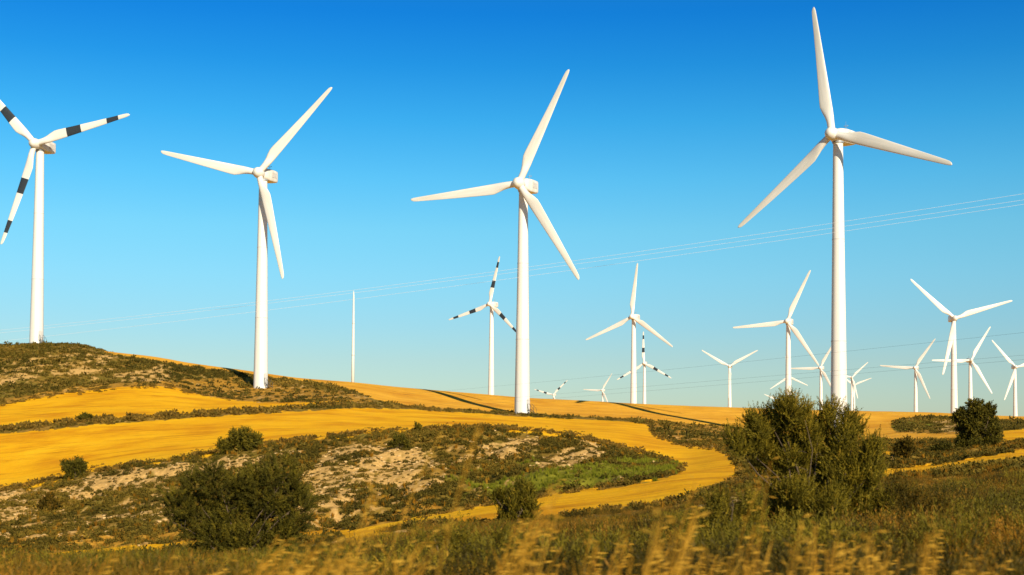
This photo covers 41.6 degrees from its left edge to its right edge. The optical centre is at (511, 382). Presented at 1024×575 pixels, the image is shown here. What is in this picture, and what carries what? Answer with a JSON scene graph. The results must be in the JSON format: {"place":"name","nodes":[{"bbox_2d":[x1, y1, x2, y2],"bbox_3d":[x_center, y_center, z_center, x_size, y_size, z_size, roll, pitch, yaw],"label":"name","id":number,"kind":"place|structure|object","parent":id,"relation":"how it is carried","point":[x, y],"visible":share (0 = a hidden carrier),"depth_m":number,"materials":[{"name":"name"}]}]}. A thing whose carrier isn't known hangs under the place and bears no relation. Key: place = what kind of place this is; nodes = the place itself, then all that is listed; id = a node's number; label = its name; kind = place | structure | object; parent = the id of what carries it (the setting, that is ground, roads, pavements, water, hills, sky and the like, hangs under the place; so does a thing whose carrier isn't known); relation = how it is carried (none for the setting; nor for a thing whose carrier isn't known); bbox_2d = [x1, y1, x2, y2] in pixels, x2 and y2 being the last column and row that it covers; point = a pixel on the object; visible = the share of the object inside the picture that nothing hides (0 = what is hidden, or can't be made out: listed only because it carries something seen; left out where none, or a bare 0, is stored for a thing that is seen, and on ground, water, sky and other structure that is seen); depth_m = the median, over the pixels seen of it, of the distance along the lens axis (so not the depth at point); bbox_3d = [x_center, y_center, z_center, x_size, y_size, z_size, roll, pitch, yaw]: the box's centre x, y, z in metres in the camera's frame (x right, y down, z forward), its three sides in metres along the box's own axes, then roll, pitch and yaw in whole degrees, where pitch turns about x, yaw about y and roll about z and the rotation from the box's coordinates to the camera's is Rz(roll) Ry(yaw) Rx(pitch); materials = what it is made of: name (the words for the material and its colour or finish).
{"place":"outdoors","nodes":[
{"label":"outdoors","id":0,"kind":"place"},
{"bbox_2d":[0,376,382,425],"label":"stubble field","id":1,"kind":"structure","parent":0,"point":[119,402],"depth_m":229.28,"materials":[{"name":"yellow plant"}]},
{"bbox_2d":[3,200,1019,332],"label":"power cable","id":2,"kind":"object","parent":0,"point":[535,269],"visible":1,"depth_m":162.84,"materials":[{"name":"metal"}]},
{"bbox_2d":[0,408,1023,554],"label":"stubble field","id":3,"kind":"structure","parent":0,"point":[29,455],"depth_m":169.07,"materials":[{"name":"yellow plant"}]},
{"bbox_2d":[59,455,88,478],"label":"round bush","id":4,"kind":"object","parent":3,"relation":"on","point":[76,467],"visible":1,"depth_m":121.50,"materials":[{"name":"green plant"}]},
{"bbox_2d":[213,425,263,454],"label":"round bush","id":5,"kind":"object","parent":3,"relation":"on","point":[243,438],"visible":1,"depth_m":120.26,"materials":[{"name":"green plant"}]},
{"bbox_2d":[0,382,748,528],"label":"verge weeds","id":6,"kind":"object","parent":3,"relation":"on","point":[105,417],"visible":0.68,"depth_m":125.05,"materials":[{"name":"green plant"}]},
{"bbox_2d":[413,421,422,430],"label":"hill shrub","id":7,"kind":"object","parent":3,"relation":"on","point":[419,425],"visible":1,"depth_m":120.68,"materials":[{"name":"green plant"}]},
{"bbox_2d":[0,345,1023,564],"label":"scrub hillside","id":8,"kind":"structure","parent":0,"point":[330,504],"depth_m":114.28,"materials":[{"name":"plant"}]},
{"bbox_2d":[38,491,64,509],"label":"hill shrub","id":9,"kind":"object","parent":8,"relation":"on","point":[53,503],"visible":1,"depth_m":106.93,"materials":[{"name":"green plant"}]},
{"bbox_2d":[0,100,129,342],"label":"wind turbine","id":10,"kind":"object","parent":8,"relation":"on","point":[41,147],"visible":0.96,"depth_m":297.90,"materials":[{"name":"white paint"}]},
{"bbox_2d":[75,412,93,420],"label":"field shrub","id":11,"kind":"object","parent":8,"relation":"on","point":[84,415],"visible":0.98,"depth_m":195.22,"materials":[{"name":"green plant"}]},
{"bbox_2d":[155,451,321,555],"bbox_3d":[-8.126,3.755,40.099,4.953,3.549,2.342,0,-2,0],"label":"pine bush","id":12,"kind":"object","parent":8,"relation":"on","point":[213,529],"visible":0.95,"depth_m":39.79,"materials":[{"name":"green plant"}]},
{"bbox_2d":[161,87,331,388],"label":"wind turbine","id":13,"kind":"object","parent":8,"relation":"on","point":[263,174],"visible":0.98,"depth_m":280.83,"materials":[{"name":"white paint"}]},
{"bbox_2d":[387,432,411,448],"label":"hill shrub","id":14,"kind":"object","parent":8,"relation":"on","point":[399,440],"visible":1,"depth_m":111.26,"materials":[{"name":"green plant"}]},
{"bbox_2d":[393,510,521,563],"bbox_3d":[-0.785,2.401,18.928,1.857,1.298,1.277,0,-2,0],"label":"roadside shrub","id":15,"kind":"object","parent":8,"relation":"on","point":[454,537],"visible":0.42,"depth_m":18.96,"materials":[{"name":"green plant"}]},
{"bbox_2d":[411,69,578,413],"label":"wind turbine","id":16,"kind":"object","parent":8,"relation":"on","point":[526,188],"visible":0.94,"depth_m":260.05,"materials":[{"name":"white paint"}]},
{"bbox_2d":[3,430,993,545],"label":"stones","id":17,"kind":"object","parent":8,"relation":"on","point":[598,453],"visible":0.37,"depth_m":106.55,"materials":[{"name":"stone"}]},
{"bbox_2d":[0,424,1023,555],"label":"hill scrub","id":18,"kind":"object","parent":8,"relation":"on","point":[146,528],"visible":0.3,"depth_m":98.96,"materials":[{"name":"green plant"}]},
{"bbox_2d":[0,464,1023,574],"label":"undergrowth","id":19,"kind":"object","parent":8,"relation":"on","point":[995,563],"visible":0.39,"depth_m":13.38,"materials":[{"name":"green plant"}]},
{"bbox_2d":[0,340,1023,442],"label":"knoll scrub","id":20,"kind":"object","parent":8,"relation":"on","point":[902,424],"visible":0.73,"depth_m":266.34,"materials":[{"name":"green plant"}]},
{"bbox_2d":[0,467,1023,574],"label":"dry grass","id":21,"kind":"structure","parent":8,"relation":"on","point":[983,546],"depth_m":18.53,"materials":[{"name":"plant"}]},
{"bbox_2d":[485,475,543,522],"bbox_3d":[0.117,5.158,57.880,2.561,2.401,1.540,0,-2,0],"label":"evergreen shrub","id":22,"kind":"object","parent":8,"relation":"on","point":[520,501],"visible":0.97,"depth_m":57.63,"materials":[{"name":"green plant"}]},
{"bbox_2d":[670,477,773,550],"bbox_3d":[3.364,2.322,21.849,1.686,1.609,0.930,0,-2,0],"label":"roadside shrub","id":23,"kind":"object","parent":8,"relation":"on","point":[724,501],"visible":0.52,"depth_m":21.76,"materials":[{"name":"green plant"}]},
{"bbox_2d":[750,509,857,551],"bbox_3d":[3.867,2.193,17.961,1.723,1.034,1.054,1,-2,-18],"label":"roadside shrub","id":24,"kind":"object","parent":8,"relation":"on","point":[812,526],"visible":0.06,"depth_m":17.87,"materials":[{"name":"green plant"}]},
{"bbox_2d":[718,385,895,528],"bbox_3d":[6.136,1.788,27.950,3.762,3.471,2.589,0,-2,0],"label":"evergreen bush","id":25,"kind":"object","parent":8,"relation":"on","point":[842,471],"visible":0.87,"depth_m":27.77,"materials":[{"name":"green plant"}]},
{"bbox_2d":[891,434,917,457],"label":"green shrub","id":26,"kind":"object","parent":8,"relation":"on","point":[905,447],"visible":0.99,"depth_m":107.39,"materials":[{"name":"green plant"}]},
{"bbox_2d":[882,460,960,527],"bbox_3d":[7.261,2.208,23.971,1.449,1.682,1.142,0,-2,0],"label":"roadside shrub","id":27,"kind":"object","parent":8,"relation":"on","point":[914,499],"visible":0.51,"depth_m":23.95,"materials":[{"name":"green plant"}]},
{"bbox_2d":[929,439,954,451],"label":"shrub","id":28,"kind":"object","parent":8,"relation":"on","point":[944,446],"visible":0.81,"depth_m":118.57,"materials":[{"name":"green plant"}]},
{"bbox_2d":[950,397,1002,447],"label":"bush","id":29,"kind":"object","parent":8,"relation":"on","point":[977,422],"visible":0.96,"depth_m":121.30,"materials":[{"name":"green plant"}]},
{"bbox_2d":[5,194,1018,329],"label":"power cable","id":30,"kind":"object","parent":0,"point":[546,264],"visible":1,"depth_m":160.52,"materials":[{"name":"metal"}]},
{"bbox_2d":[0,0,1023,415],"label":"sky","id":31,"kind":"structure","parent":0,"point":[671,121],"materials":[{"name":"blue"}]},
{"bbox_2d":[6,204,1022,340],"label":"power cable","id":32,"kind":"object","parent":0,"point":[547,273],"visible":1,"depth_m":162.01,"materials":[{"name":"metal"}]},
{"bbox_2d":[91,414,1013,574],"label":"tall dry grass","id":33,"kind":"structure","parent":0,"point":[646,569],"depth_m":5.02,"materials":[{"name":"plant"}]},
{"bbox_2d":[85,351,1023,527],"bbox_3d":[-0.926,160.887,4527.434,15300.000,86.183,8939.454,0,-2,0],"label":"stubble field","id":34,"kind":"structure","parent":0,"point":[704,415],"depth_m":290.39,"materials":[{"name":"yellow plant"}]},
{"bbox_2d":[351,291,354,381],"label":"met mast","id":35,"kind":"object","parent":34,"relation":"on","point":[352,368],"visible":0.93,"depth_m":345.32,"materials":[{"name":"white metal"}]},
{"bbox_2d":[448,256,515,394],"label":"wind turbine","id":36,"kind":"object","parent":34,"relation":"on","point":[493,305],"visible":0.84,"depth_m":651.79,"materials":[{"name":"white paint"}]},
{"bbox_2d":[534,381,566,398],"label":"wind turbine","id":37,"kind":"object","parent":34,"relation":"on","point":[554,394],"visible":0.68,"depth_m":1525.88,"materials":[{"name":"white paint"}]},
{"bbox_2d":[583,374,611,401],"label":"wind turbine","id":38,"kind":"object","parent":34,"relation":"on","point":[602,390],"visible":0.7,"depth_m":1579.04,"materials":[{"name":"white paint"}]},
{"bbox_2d":[585,263,672,403],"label":"wind turbine","id":39,"kind":"object","parent":34,"relation":"on","point":[634,318],"visible":0.89,"depth_m":586.65,"materials":[{"name":"white paint"}]},
{"bbox_2d":[617,331,670,403],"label":"wind turbine","id":40,"kind":"object","parent":34,"relation":"on","point":[644,364],"visible":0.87,"depth_m":995.40,"materials":[{"name":"white paint"}]},
{"bbox_2d":[702,350,757,406],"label":"wind turbine","id":41,"kind":"object","parent":34,"relation":"on","point":[729,375],"visible":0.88,"depth_m":984.25,"materials":[{"name":"white paint"}]},
{"bbox_2d":[732,270,818,399],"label":"wind turbine","id":42,"kind":"object","parent":34,"relation":"on","point":[788,321],"visible":0.83,"depth_m":571.13,"materials":[{"name":"white paint"}]},
{"bbox_2d":[770,356,807,388],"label":"wind turbine","id":43,"kind":"object","parent":34,"relation":"on","point":[781,381],"visible":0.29,"depth_m":1474.22,"materials":[{"name":"white paint"}]},
{"bbox_2d":[791,347,830,408],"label":"wind turbine","id":44,"kind":"object","parent":34,"relation":"on","point":[821,368],"visible":0.67,"depth_m":990.92,"materials":[{"name":"white paint"}]},
{"bbox_2d":[738,7,951,437],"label":"wind turbine","id":45,"kind":"object","parent":34,"relation":"on","point":[839,138],"visible":0.92,"depth_m":235.15,"materials":[{"name":"white paint"}]},
{"bbox_2d":[830,362,867,410],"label":"wind turbine","id":46,"kind":"object","parent":34,"relation":"on","point":[852,380],"visible":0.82,"depth_m":1439.85,"materials":[{"name":"white paint"}]},
{"bbox_2d":[847,378,870,409],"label":"wind turbine","id":47,"kind":"object","parent":34,"relation":"on","point":[854,390],"visible":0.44,"depth_m":1731.90,"materials":[{"name":"white paint"}]},
{"bbox_2d":[880,339,934,411],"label":"wind turbine","id":48,"kind":"object","parent":34,"relation":"on","point":[916,372],"visible":0.91,"depth_m":909.73,"materials":[{"name":"white paint"}]},
{"bbox_2d":[910,279,1011,412],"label":"wind turbine","id":49,"kind":"object","parent":34,"relation":"on","point":[951,345],"visible":0.88,"depth_m":542.16,"materials":[{"name":"white paint"}]},
{"bbox_2d":[932,327,991,408],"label":"wind turbine","id":50,"kind":"object","parent":34,"relation":"on","point":[976,367],"visible":0.73,"depth_m":813.68,"materials":[{"name":"white paint"}]},
{"bbox_2d":[992,340,1023,415],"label":"wind turbine","id":51,"kind":"object","parent":34,"relation":"on","point":[1013,379],"visible":0.89,"depth_m":891.39,"materials":[{"name":"white paint"}]},
{"bbox_2d":[444,454,682,490],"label":"meadow grass","id":52,"kind":"structure","parent":0,"point":[613,471],"depth_m":90.81,"materials":[{"name":"green plant"}]},
{"bbox_2d":[450,421,931,498],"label":"meadow","id":53,"kind":"structure","parent":0,"point":[594,480],"depth_m":89.93,"materials":[{"name":"green plant"}]}
]}

